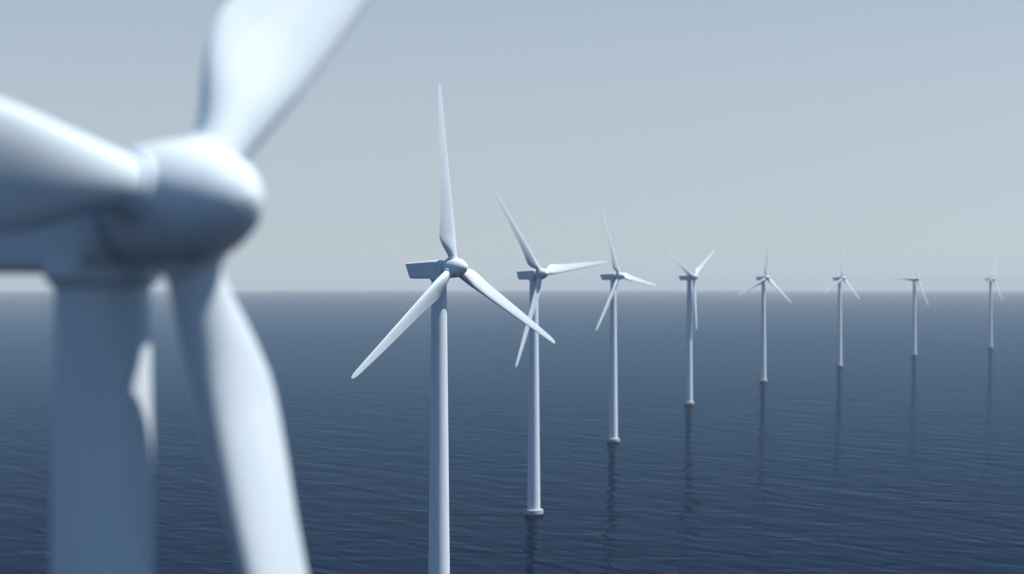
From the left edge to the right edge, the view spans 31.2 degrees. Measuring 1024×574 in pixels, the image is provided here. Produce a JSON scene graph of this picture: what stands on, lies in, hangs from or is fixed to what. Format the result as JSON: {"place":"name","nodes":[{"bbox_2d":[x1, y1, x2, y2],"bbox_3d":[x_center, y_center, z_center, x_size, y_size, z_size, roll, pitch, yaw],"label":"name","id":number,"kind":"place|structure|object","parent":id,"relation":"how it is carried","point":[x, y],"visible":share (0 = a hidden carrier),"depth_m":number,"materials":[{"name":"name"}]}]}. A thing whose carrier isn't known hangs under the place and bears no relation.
{"place":"outdoors","nodes":[
{"label":"outdoors","id":0,"kind":"place"},
{"bbox_2d":[0,291,1023,573],"bbox_3d":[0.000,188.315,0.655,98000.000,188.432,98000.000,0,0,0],"label":"sea","id":1,"kind":"structure","parent":0,"point":[882,451],"depth_m":1113.68,"materials":[{"name":"liquid"}]},
{"bbox_2d":[0,0,369,573],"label":"wind turbine","id":2,"kind":"object","parent":1,"relation":"in","point":[102,238],"visible":1,"depth_m":63.17,"materials":[{"name":"white paint"}]},
{"bbox_2d":[351,84,554,573],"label":"wind turbine","id":3,"kind":"object","parent":1,"relation":"in","point":[439,274],"visible":1,"depth_m":398.63,"materials":[{"name":"white paint"}]},
{"bbox_2d":[495,192,606,515],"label":"wind turbine","id":4,"kind":"object","parent":1,"relation":"in","point":[536,275],"visible":0.99,"depth_m":734.67,"materials":[{"name":"white paint"}]},
{"bbox_2d":[596,212,656,442],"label":"wind turbine","id":5,"kind":"object","parent":1,"relation":"in","point":[615,278],"visible":0.99,"depth_m":1066.49,"materials":[{"name":"white paint"}]},
{"bbox_2d":[669,250,714,404],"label":"wind turbine","id":6,"kind":"object","parent":1,"relation":"in","point":[689,277],"visible":1,"depth_m":1389.89,"materials":[{"name":"white paint"}]},
{"bbox_2d":[739,236,791,381],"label":"wind turbine","id":7,"kind":"object","parent":1,"relation":"in","point":[762,279],"visible":0.99,"depth_m":1705.77,"materials":[{"name":"white paint"}]},
{"bbox_2d":[824,244,859,366],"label":"wind turbine","id":8,"kind":"object","parent":1,"relation":"in","point":[839,339],"visible":0.99,"depth_m":2013.91,"materials":[{"name":"white paint"}]},
{"bbox_2d":[894,253,928,354],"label":"wind turbine","id":9,"kind":"object","parent":1,"relation":"in","point":[913,279],"visible":0.98,"depth_m":2316.59,"materials":[{"name":"white paint"}]},
{"bbox_2d":[979,253,1002,347],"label":"wind turbine","id":10,"kind":"object","parent":1,"relation":"in","point":[989,280],"visible":0.99,"depth_m":2586.92,"materials":[{"name":"white paint"}]},
{"bbox_2d":[0,0,1023,290],"label":"sky","id":11,"kind":"structure","parent":0,"point":[891,132],"materials":[{"name":"blue"}]}
]}

